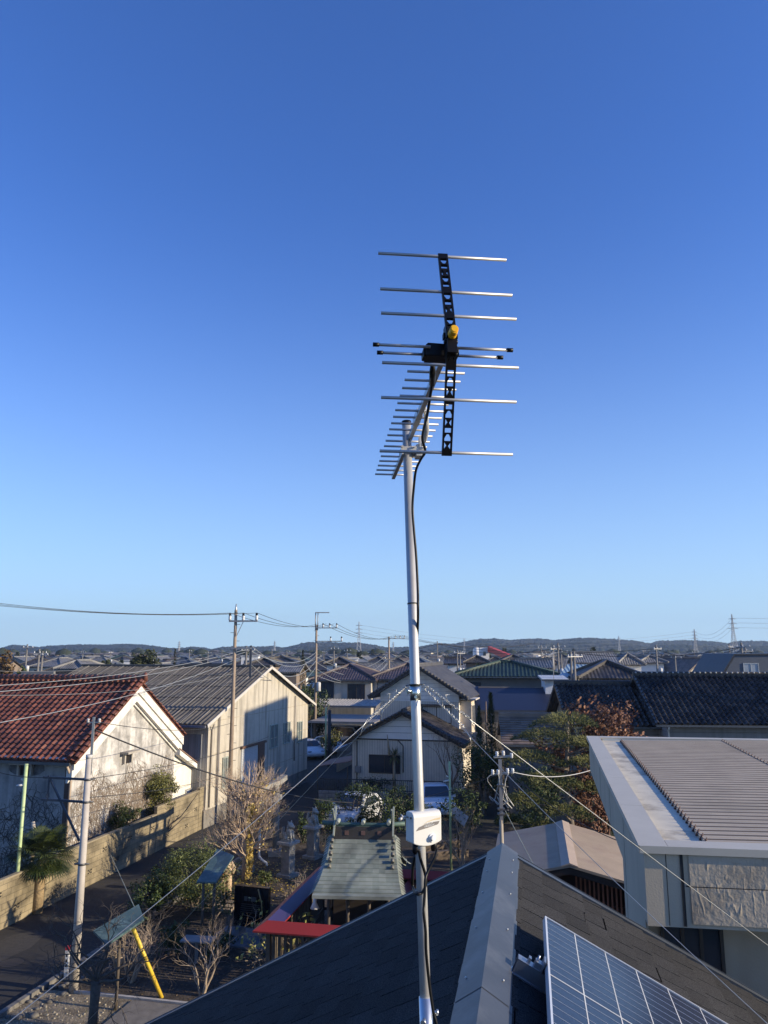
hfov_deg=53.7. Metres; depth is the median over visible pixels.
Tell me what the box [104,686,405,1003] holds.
guy wire
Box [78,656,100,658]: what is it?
house
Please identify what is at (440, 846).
stone border
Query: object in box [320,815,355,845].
bush
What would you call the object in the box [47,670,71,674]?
house
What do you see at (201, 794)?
block wall
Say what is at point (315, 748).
parked car
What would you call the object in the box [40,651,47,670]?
utility pole
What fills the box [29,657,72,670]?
house
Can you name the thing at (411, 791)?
railing fence
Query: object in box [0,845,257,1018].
kerb
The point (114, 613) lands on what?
power line
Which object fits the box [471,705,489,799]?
conifer
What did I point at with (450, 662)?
house
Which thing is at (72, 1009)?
grass
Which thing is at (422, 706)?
window
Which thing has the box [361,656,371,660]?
house
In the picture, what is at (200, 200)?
sky
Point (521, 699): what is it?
shed
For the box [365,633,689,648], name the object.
power line
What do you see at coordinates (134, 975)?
bare shrub
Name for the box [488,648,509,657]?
roof
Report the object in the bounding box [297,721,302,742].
window
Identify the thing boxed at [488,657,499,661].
house
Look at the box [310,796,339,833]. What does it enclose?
bush
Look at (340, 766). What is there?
wall
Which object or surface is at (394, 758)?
cordyline
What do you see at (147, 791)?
power line
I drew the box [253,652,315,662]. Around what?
power line
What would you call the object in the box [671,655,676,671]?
utility pole
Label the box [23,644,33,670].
utility pole
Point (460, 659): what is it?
utility pole
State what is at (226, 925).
bare shrub
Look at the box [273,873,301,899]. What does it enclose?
bare shrub
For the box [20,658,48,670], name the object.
house
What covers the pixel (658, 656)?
power line
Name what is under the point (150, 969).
yellow pole
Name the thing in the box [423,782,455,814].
parked car
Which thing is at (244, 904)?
monument
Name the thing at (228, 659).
house
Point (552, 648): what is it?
utility pole
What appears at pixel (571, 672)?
utility pole
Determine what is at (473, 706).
window
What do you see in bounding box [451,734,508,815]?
bush
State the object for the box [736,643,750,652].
utility pole
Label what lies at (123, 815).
bush
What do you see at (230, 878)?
figure
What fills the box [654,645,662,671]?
utility pole
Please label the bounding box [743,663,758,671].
window
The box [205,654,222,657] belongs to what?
house
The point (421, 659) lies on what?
house
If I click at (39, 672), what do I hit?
house
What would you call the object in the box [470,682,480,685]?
window
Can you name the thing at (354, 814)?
parked car
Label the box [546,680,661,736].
house
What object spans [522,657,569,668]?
house
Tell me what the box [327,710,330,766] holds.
pole
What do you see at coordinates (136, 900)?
bush
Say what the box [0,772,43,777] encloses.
power line
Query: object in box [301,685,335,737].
tree
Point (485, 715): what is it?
pole
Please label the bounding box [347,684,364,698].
window
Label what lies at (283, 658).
house
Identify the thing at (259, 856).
pipe
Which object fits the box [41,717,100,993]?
utility pole
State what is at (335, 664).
utility pole
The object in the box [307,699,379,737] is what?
carport
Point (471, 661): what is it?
house
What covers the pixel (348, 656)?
house
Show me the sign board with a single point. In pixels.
(195, 939)
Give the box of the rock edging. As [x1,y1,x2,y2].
[0,976,86,1023]
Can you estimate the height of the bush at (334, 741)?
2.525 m
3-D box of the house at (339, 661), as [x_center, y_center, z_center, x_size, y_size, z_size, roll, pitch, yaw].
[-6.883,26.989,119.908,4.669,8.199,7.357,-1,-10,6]
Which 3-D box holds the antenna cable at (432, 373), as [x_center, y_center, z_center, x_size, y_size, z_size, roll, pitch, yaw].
[0.130,0.306,2.253,0.040,1.366,0.607,1,-10,-3]
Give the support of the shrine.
on the yard at (188, 984)
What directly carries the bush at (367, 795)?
on the road at (484, 841)
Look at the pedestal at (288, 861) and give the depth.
30.76 m
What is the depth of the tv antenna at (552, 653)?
58.19 m
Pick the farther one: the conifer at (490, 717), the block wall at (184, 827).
the conifer at (490, 717)
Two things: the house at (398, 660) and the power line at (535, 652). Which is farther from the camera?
the house at (398, 660)
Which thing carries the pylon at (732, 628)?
on the ground at (489, 826)
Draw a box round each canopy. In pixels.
[93,904,143,1010]
[196,849,233,946]
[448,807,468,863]
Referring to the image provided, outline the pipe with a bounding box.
[258,793,267,865]
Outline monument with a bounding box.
[209,884,270,951]
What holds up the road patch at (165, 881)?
on the road at (16, 983)
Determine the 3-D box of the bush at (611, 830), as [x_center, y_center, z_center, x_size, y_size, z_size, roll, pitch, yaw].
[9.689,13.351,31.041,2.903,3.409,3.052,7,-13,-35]
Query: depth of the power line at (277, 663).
51.25 m
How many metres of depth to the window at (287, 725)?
49.83 m
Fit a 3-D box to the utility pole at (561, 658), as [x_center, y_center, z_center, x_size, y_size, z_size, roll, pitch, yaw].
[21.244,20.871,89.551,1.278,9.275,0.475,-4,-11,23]
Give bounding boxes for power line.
[0,603,220,613]
[0,604,235,614]
[0,649,246,685]
[0,652,244,691]
[0,656,241,722]
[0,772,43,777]
[5,606,249,614]
[55,673,233,694]
[90,776,217,797]
[95,729,409,803]
[96,737,266,777]
[97,721,229,730]
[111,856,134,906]
[249,650,330,657]
[251,645,311,666]
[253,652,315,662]
[258,613,331,626]
[296,776,493,808]
[348,644,435,653]
[363,625,687,641]
[364,629,688,644]
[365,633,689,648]
[405,636,536,647]
[441,644,649,652]
[442,645,551,652]
[505,811,532,862]
[510,770,589,776]
[510,773,615,839]
[554,648,734,656]
[657,648,737,656]
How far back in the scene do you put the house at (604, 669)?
59.99 m
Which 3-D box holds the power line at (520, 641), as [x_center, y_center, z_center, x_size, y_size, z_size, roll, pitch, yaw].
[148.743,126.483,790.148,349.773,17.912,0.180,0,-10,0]
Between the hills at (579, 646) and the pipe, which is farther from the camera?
the hills at (579, 646)
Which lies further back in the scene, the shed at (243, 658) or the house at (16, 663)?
the shed at (243, 658)
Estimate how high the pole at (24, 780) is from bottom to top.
5.110 m
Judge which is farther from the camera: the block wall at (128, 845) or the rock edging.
the block wall at (128, 845)
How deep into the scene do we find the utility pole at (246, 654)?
66.73 m
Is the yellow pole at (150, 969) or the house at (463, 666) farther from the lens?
the house at (463, 666)
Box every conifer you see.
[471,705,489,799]
[482,692,503,796]
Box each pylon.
[356,624,361,651]
[617,636,620,650]
[693,629,697,650]
[727,614,738,651]
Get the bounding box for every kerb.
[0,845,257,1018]
[74,990,186,1004]
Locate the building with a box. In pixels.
[586,736,767,997]
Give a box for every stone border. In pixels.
[426,839,460,851]
[426,847,468,861]
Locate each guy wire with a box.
[6,685,407,1023]
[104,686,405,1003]
[422,686,767,1023]
[424,685,767,945]
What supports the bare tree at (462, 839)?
on the yard at (188, 984)
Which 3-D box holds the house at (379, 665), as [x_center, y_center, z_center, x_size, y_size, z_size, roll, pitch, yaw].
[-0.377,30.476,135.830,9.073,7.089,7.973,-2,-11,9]
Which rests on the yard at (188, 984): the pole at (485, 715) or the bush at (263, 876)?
the bush at (263, 876)
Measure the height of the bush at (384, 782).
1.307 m
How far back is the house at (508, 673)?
68.98 m
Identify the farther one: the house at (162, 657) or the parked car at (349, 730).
the house at (162, 657)
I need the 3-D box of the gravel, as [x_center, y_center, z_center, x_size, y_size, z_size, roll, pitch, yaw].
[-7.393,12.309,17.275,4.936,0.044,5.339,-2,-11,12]
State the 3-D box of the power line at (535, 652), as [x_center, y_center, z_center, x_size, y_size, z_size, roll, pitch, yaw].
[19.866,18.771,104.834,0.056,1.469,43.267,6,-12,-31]
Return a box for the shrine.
[309,806,410,925]
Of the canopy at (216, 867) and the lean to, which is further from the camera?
the lean to
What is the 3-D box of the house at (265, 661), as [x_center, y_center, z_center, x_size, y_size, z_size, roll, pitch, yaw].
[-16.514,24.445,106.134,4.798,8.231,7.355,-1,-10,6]
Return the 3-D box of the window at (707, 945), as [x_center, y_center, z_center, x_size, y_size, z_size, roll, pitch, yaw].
[2.982,4.305,7.306,0.581,0.726,0.046,-2,-11,8]
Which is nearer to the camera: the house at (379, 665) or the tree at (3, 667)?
the tree at (3, 667)
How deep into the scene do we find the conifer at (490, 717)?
48.27 m
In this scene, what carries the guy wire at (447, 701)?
attached to the antenna mast
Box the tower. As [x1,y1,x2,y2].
[478,646,489,658]
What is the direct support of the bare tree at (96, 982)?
on the gravel patch at (76, 1005)
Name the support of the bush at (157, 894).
on the yard at (188, 984)
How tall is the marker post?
0.820 m
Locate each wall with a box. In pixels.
[0,864,36,929]
[41,814,156,908]
[154,790,199,851]
[198,786,203,830]
[318,790,389,809]
[336,743,351,771]
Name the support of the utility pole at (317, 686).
on the ground at (489, 826)
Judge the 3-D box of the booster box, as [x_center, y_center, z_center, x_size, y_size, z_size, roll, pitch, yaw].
[0.110,0.987,2.335,0.137,0.124,0.060,5,-12,-28]
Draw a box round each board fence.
[252,920,340,962]
[254,866,324,959]
[324,869,447,924]
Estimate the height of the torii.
3.353 m
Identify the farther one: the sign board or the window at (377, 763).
the window at (377, 763)
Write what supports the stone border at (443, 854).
on the yard at (188, 984)
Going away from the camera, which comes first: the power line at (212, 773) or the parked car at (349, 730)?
the power line at (212, 773)
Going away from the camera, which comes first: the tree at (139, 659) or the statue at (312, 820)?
the statue at (312, 820)
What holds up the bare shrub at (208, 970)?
on the yard at (188, 984)
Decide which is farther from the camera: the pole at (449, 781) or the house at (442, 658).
the house at (442, 658)
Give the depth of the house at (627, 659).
98.92 m
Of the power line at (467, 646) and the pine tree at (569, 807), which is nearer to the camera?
the pine tree at (569, 807)
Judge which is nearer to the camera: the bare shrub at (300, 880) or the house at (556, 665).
the bare shrub at (300, 880)
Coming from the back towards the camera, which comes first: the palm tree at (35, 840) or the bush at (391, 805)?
the bush at (391, 805)
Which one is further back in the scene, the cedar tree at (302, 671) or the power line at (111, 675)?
the cedar tree at (302, 671)
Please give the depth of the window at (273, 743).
47.84 m
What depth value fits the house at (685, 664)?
108.57 m
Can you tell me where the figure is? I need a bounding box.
[218,852,235,894]
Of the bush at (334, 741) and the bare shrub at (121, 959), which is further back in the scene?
the bush at (334, 741)
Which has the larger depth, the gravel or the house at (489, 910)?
the gravel
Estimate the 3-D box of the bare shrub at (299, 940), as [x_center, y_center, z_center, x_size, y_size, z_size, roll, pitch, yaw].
[-2.913,12.495,21.937,2.978,2.194,2.809,0,-10,0]
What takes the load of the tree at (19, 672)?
on the ground at (489, 826)
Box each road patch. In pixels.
[0,929,47,962]
[143,876,191,895]
[178,834,221,853]
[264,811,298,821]
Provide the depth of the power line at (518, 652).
91.30 m
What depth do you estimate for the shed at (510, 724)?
41.52 m
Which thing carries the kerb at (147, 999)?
on the yard at (188, 984)
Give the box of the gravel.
[1,992,119,1023]
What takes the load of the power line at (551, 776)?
attached to the utility pole at (501, 786)
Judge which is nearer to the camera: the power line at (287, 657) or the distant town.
the power line at (287, 657)
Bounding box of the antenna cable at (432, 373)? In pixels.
[411,366,435,808]
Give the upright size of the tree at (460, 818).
2.200 m
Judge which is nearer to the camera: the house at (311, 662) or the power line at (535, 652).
the power line at (535, 652)
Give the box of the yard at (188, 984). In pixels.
[46,839,487,1001]
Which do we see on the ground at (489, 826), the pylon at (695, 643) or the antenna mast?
the pylon at (695, 643)
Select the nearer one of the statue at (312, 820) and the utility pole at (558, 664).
the statue at (312, 820)
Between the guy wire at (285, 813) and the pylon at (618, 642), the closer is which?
the guy wire at (285, 813)
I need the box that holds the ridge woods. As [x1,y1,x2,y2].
[14,637,727,647]
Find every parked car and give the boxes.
[307,738,324,757]
[314,735,347,753]
[325,791,385,826]
[327,724,363,743]
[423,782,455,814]
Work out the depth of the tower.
226.15 m
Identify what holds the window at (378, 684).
in the house at (383, 677)
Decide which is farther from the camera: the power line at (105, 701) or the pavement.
the power line at (105, 701)
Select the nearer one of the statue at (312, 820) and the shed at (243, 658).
the statue at (312, 820)
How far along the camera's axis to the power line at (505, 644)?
788.78 m
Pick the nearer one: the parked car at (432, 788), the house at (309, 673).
the parked car at (432, 788)
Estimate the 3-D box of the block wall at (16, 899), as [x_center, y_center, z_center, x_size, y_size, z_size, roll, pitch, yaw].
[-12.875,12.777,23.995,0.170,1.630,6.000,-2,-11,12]
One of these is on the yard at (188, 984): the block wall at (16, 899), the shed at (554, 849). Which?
the shed at (554, 849)
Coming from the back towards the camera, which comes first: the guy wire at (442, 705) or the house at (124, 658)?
the house at (124, 658)
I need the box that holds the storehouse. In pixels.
[0,672,196,877]
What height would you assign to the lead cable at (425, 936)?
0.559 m
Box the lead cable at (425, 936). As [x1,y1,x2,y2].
[422,849,437,1023]
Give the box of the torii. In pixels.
[237,775,286,874]
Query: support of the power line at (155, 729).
attached to the utility pole at (82, 839)
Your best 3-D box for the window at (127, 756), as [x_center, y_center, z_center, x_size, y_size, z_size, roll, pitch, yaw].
[-11.378,10.998,33.999,0.430,0.540,1.010,-3,-11,14]
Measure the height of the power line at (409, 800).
4.126 m
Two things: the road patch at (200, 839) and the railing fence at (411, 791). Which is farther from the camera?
the railing fence at (411, 791)
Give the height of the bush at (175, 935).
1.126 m
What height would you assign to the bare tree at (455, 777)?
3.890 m
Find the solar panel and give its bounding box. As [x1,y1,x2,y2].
[511,916,727,1023]
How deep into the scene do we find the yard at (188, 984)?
23.16 m
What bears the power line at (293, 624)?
attached to the utility pole at (232, 725)
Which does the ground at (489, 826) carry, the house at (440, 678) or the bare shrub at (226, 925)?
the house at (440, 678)
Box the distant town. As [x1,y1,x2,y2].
[12,650,767,656]
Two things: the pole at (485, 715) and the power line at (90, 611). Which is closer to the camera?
the power line at (90, 611)
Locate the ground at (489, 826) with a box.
[0,708,613,930]
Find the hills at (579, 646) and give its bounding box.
[9,642,767,651]
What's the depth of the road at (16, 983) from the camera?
27.03 m
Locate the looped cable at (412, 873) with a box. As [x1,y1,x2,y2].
[411,849,426,895]
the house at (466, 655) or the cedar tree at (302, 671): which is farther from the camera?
the house at (466, 655)
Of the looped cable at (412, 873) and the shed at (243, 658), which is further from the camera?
the shed at (243, 658)
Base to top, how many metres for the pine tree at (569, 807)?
6.761 m
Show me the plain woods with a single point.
(140, 650)
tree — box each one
[0,649,15,673]
[1,824,77,914]
[13,665,29,674]
[22,884,176,1023]
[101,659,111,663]
[129,647,161,663]
[172,648,176,664]
[197,756,292,880]
[300,650,306,689]
[304,680,313,726]
[427,728,466,787]
[431,796,481,865]
[492,710,598,829]
[529,690,647,835]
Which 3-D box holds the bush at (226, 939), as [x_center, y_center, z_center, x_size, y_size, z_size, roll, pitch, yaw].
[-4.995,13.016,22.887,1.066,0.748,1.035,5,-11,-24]
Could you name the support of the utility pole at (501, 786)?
on the yard at (188, 984)
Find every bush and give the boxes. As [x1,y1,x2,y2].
[107,792,142,830]
[126,893,155,930]
[127,864,173,918]
[142,764,199,831]
[148,836,239,911]
[156,919,190,957]
[201,930,238,959]
[256,870,277,889]
[292,811,319,842]
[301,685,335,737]
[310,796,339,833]
[319,728,342,757]
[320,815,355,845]
[331,780,380,822]
[356,775,395,791]
[368,781,413,833]
[401,880,415,895]
[405,793,430,810]
[436,787,489,831]
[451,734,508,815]
[508,763,573,823]
[519,811,549,827]
[574,774,608,830]
[600,816,614,836]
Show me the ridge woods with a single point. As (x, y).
(433, 644)
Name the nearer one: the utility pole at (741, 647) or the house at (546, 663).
the utility pole at (741, 647)
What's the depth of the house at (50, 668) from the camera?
129.18 m
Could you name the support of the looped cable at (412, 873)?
hanging from the antenna mast
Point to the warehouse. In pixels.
(274, 711)
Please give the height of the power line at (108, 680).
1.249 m
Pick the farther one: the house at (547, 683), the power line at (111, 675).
the house at (547, 683)
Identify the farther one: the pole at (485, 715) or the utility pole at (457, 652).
the utility pole at (457, 652)
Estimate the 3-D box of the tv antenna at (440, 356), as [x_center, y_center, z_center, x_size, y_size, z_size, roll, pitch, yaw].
[0.158,-0.342,2.567,0.391,0.574,1.317,0,-10,0]
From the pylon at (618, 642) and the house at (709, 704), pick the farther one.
the pylon at (618, 642)
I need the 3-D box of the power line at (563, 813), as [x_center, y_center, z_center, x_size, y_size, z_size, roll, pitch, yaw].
[4.947,8.220,21.369,0.024,0.920,5.370,4,-11,-21]
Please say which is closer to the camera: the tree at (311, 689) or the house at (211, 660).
the tree at (311, 689)
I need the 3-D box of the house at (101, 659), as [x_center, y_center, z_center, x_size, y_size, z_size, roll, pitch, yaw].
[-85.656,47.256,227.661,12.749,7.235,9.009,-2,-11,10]
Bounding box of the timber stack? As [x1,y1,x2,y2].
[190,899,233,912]
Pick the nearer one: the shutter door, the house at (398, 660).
the shutter door
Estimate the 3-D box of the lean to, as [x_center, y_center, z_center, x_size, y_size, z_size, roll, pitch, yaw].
[-3.001,17.652,51.583,2.300,1.900,3.600,-2,-11,12]
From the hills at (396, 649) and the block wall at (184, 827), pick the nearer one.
the block wall at (184, 827)
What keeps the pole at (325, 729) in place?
on the ground at (489, 826)
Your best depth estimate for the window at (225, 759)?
41.40 m
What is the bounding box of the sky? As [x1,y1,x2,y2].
[0,0,767,648]
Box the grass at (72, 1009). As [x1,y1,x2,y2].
[3,995,163,1023]
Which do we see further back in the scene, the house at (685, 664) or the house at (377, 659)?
the house at (377, 659)
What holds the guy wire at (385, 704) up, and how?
attached to the antenna mast
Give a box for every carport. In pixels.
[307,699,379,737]
[308,714,379,738]
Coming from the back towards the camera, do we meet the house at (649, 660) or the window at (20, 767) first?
the house at (649, 660)
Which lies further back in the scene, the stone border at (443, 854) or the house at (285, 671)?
the house at (285, 671)
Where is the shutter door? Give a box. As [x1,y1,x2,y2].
[240,740,266,790]
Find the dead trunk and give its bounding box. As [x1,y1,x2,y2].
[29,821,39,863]
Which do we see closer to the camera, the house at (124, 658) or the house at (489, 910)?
the house at (489, 910)
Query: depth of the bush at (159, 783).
35.70 m
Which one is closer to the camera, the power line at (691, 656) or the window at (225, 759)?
the window at (225, 759)
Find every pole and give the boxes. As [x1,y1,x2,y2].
[16,764,27,871]
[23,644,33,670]
[33,649,46,670]
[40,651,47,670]
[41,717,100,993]
[132,928,163,997]
[226,604,257,823]
[241,646,255,664]
[313,612,341,738]
[325,707,326,760]
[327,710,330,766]
[331,646,338,668]
[383,636,404,668]
[443,761,451,869]
[454,650,462,670]
[458,651,464,668]
[485,701,487,752]
[487,751,513,843]
[551,645,557,671]
[553,643,565,672]
[560,649,562,668]
[567,652,577,679]
[570,651,582,679]
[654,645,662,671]
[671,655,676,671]
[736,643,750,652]
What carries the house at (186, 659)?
on the ground at (489, 826)
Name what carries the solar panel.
on the house at (489, 910)
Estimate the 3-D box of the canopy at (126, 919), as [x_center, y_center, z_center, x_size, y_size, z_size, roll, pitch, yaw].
[-6.803,11.643,19.535,0.744,2.150,2.250,-3,-11,16]
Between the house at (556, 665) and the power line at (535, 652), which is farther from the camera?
the house at (556, 665)
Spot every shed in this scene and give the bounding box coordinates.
[240,655,260,664]
[475,686,550,778]
[496,820,625,915]
[497,712,595,821]
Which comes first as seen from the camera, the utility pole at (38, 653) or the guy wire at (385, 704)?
the guy wire at (385, 704)
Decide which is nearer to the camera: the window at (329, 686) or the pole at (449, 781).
the pole at (449, 781)
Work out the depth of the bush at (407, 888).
24.32 m
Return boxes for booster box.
[398,808,440,854]
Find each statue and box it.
[281,820,295,842]
[306,806,319,826]
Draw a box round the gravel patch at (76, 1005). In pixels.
[0,989,174,1023]
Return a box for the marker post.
[64,945,70,976]
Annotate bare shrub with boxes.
[87,912,139,976]
[122,909,161,982]
[126,935,176,972]
[166,917,259,995]
[192,878,240,924]
[204,913,245,941]
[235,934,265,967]
[236,897,323,970]
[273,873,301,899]
[291,866,309,887]
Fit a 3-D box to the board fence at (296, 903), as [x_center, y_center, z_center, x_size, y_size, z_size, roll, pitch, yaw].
[-2.582,12.372,22.818,0.600,1.900,6.095,-2,-11,11]
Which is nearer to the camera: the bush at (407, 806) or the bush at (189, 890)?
the bush at (189, 890)
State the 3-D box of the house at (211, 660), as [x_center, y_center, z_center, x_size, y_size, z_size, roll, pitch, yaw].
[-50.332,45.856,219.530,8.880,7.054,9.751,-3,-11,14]
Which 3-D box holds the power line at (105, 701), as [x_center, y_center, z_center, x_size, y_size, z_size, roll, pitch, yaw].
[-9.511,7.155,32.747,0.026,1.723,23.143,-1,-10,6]
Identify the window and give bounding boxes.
[8,763,33,775]
[120,749,140,763]
[221,756,228,788]
[269,723,278,748]
[283,721,290,743]
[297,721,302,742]
[318,682,333,697]
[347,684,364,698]
[369,754,399,773]
[377,681,387,688]
[422,706,451,723]
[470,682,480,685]
[472,704,474,725]
[660,926,725,973]
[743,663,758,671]
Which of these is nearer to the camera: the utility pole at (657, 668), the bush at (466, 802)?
the bush at (466, 802)
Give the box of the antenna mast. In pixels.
[402,420,437,1023]
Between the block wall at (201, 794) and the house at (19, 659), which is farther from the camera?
the house at (19, 659)
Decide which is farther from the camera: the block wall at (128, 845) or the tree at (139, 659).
the tree at (139, 659)
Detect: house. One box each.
[2,659,23,671]
[10,656,36,662]
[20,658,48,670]
[21,671,56,674]
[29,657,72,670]
[42,659,75,670]
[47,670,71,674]
[52,659,103,669]
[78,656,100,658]
[90,657,118,662]
[113,656,131,660]
[144,843,767,1023]
[153,656,171,661]
[168,657,201,664]
[180,663,225,664]
[201,658,228,664]
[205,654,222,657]
[223,657,239,663]
[243,657,283,669]
[272,655,304,661]
[278,662,310,688]
[304,655,319,658]
[306,655,332,665]
[306,670,319,697]
[308,659,329,672]
[308,663,379,734]
[322,656,357,670]
[328,655,355,657]
[341,706,476,793]
[349,657,367,661]
[358,662,405,670]
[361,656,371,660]
[366,655,386,657]
[367,656,393,661]
[367,661,487,769]
[372,662,409,714]
[391,658,404,661]
[405,656,432,662]
[428,657,443,661]
[442,661,465,668]
[444,656,462,671]
[451,654,472,657]
[454,660,559,729]
[463,654,491,667]
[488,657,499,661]
[497,654,521,660]
[515,658,552,669]
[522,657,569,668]
[538,655,560,668]
[538,675,568,693]
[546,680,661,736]
[560,664,586,679]
[566,659,637,679]
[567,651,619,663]
[616,652,646,670]
[629,671,767,738]
[637,654,668,670]
[657,656,700,671]
[692,653,767,671]
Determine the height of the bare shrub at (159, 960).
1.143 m
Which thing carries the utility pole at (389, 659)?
on the ground at (489, 826)
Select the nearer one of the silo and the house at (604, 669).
the house at (604, 669)
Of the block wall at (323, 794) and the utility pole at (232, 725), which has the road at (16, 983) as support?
the utility pole at (232, 725)
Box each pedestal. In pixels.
[276,840,299,878]
[302,824,323,860]
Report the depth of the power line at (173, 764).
27.83 m
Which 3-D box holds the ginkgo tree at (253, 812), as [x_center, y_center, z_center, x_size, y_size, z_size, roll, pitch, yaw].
[-5.531,12.426,30.914,4.036,4.720,3.739,-5,-12,26]
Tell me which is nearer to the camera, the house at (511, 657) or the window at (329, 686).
the window at (329, 686)
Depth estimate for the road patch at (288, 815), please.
41.88 m
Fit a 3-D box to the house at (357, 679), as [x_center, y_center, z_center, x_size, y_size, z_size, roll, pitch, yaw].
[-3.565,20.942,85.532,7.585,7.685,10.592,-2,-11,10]
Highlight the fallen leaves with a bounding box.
[147,858,317,910]
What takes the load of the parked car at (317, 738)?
on the ground at (489, 826)
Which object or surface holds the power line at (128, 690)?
attached to the utility pole at (232, 725)
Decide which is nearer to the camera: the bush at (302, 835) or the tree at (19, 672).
the bush at (302, 835)
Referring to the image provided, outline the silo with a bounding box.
[473,648,478,654]
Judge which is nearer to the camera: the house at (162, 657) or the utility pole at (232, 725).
the utility pole at (232, 725)
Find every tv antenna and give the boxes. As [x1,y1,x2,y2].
[373,252,518,478]
[546,651,558,678]
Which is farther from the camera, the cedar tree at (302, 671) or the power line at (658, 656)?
the cedar tree at (302, 671)
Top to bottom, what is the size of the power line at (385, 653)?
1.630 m
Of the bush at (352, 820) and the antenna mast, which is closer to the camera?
the antenna mast
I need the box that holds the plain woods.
[0,647,763,655]
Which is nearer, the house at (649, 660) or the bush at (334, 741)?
the bush at (334, 741)
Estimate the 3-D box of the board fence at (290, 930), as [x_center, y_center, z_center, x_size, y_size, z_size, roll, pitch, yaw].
[-0.728,11.798,19.690,5.500,1.900,0.600,-2,-11,11]
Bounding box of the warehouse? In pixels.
[67,664,316,828]
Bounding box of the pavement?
[104,1000,180,1023]
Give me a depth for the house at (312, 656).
364.44 m
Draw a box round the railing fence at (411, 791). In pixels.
[319,778,463,801]
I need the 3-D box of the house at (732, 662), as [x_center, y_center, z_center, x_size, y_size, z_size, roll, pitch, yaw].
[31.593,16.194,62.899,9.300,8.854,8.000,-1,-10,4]
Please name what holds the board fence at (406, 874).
on the yard at (188, 984)
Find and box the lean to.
[316,756,351,789]
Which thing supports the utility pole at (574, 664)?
on the ground at (489, 826)
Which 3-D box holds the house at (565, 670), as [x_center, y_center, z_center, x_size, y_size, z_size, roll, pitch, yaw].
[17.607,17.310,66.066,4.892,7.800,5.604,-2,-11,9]
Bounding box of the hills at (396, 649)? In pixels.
[3,637,767,651]
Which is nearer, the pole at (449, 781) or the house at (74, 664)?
the pole at (449, 781)
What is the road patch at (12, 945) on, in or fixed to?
on the road at (16, 983)
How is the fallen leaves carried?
on the yard at (188, 984)
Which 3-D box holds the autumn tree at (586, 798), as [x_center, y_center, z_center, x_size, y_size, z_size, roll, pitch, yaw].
[8.773,11.005,30.523,5.726,7.465,4.297,-6,-12,30]
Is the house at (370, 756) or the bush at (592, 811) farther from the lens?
the house at (370, 756)
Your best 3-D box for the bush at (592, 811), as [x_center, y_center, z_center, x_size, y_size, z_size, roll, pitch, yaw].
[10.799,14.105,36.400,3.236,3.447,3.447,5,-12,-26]
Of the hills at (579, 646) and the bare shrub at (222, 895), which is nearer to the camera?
the bare shrub at (222, 895)
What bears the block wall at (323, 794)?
on the ground at (489, 826)
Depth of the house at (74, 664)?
94.42 m
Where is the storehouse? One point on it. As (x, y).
(57, 744)
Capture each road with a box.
[0,764,351,1009]
[279,823,498,850]
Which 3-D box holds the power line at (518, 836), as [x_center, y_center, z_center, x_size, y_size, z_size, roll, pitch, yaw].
[3.931,9.479,22.153,0.024,0.915,3.023,1,-10,-6]
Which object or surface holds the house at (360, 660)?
on the ground at (489, 826)
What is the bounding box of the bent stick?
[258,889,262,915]
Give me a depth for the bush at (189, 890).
26.72 m
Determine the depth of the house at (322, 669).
162.54 m
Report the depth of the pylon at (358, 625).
789.60 m
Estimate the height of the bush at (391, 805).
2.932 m
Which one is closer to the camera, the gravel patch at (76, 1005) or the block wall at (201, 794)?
the gravel patch at (76, 1005)
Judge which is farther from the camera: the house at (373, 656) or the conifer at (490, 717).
the house at (373, 656)
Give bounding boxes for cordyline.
[387,735,400,791]
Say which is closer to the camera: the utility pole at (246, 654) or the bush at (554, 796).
the bush at (554, 796)
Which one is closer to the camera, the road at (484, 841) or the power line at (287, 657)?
the road at (484, 841)
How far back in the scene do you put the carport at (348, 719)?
70.09 m
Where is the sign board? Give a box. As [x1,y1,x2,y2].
[180,935,215,962]
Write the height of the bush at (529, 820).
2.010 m
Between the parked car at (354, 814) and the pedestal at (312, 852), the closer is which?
the pedestal at (312, 852)
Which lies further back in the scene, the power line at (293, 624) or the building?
the power line at (293, 624)
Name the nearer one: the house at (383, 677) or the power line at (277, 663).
the power line at (277, 663)
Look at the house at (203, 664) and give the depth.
139.89 m

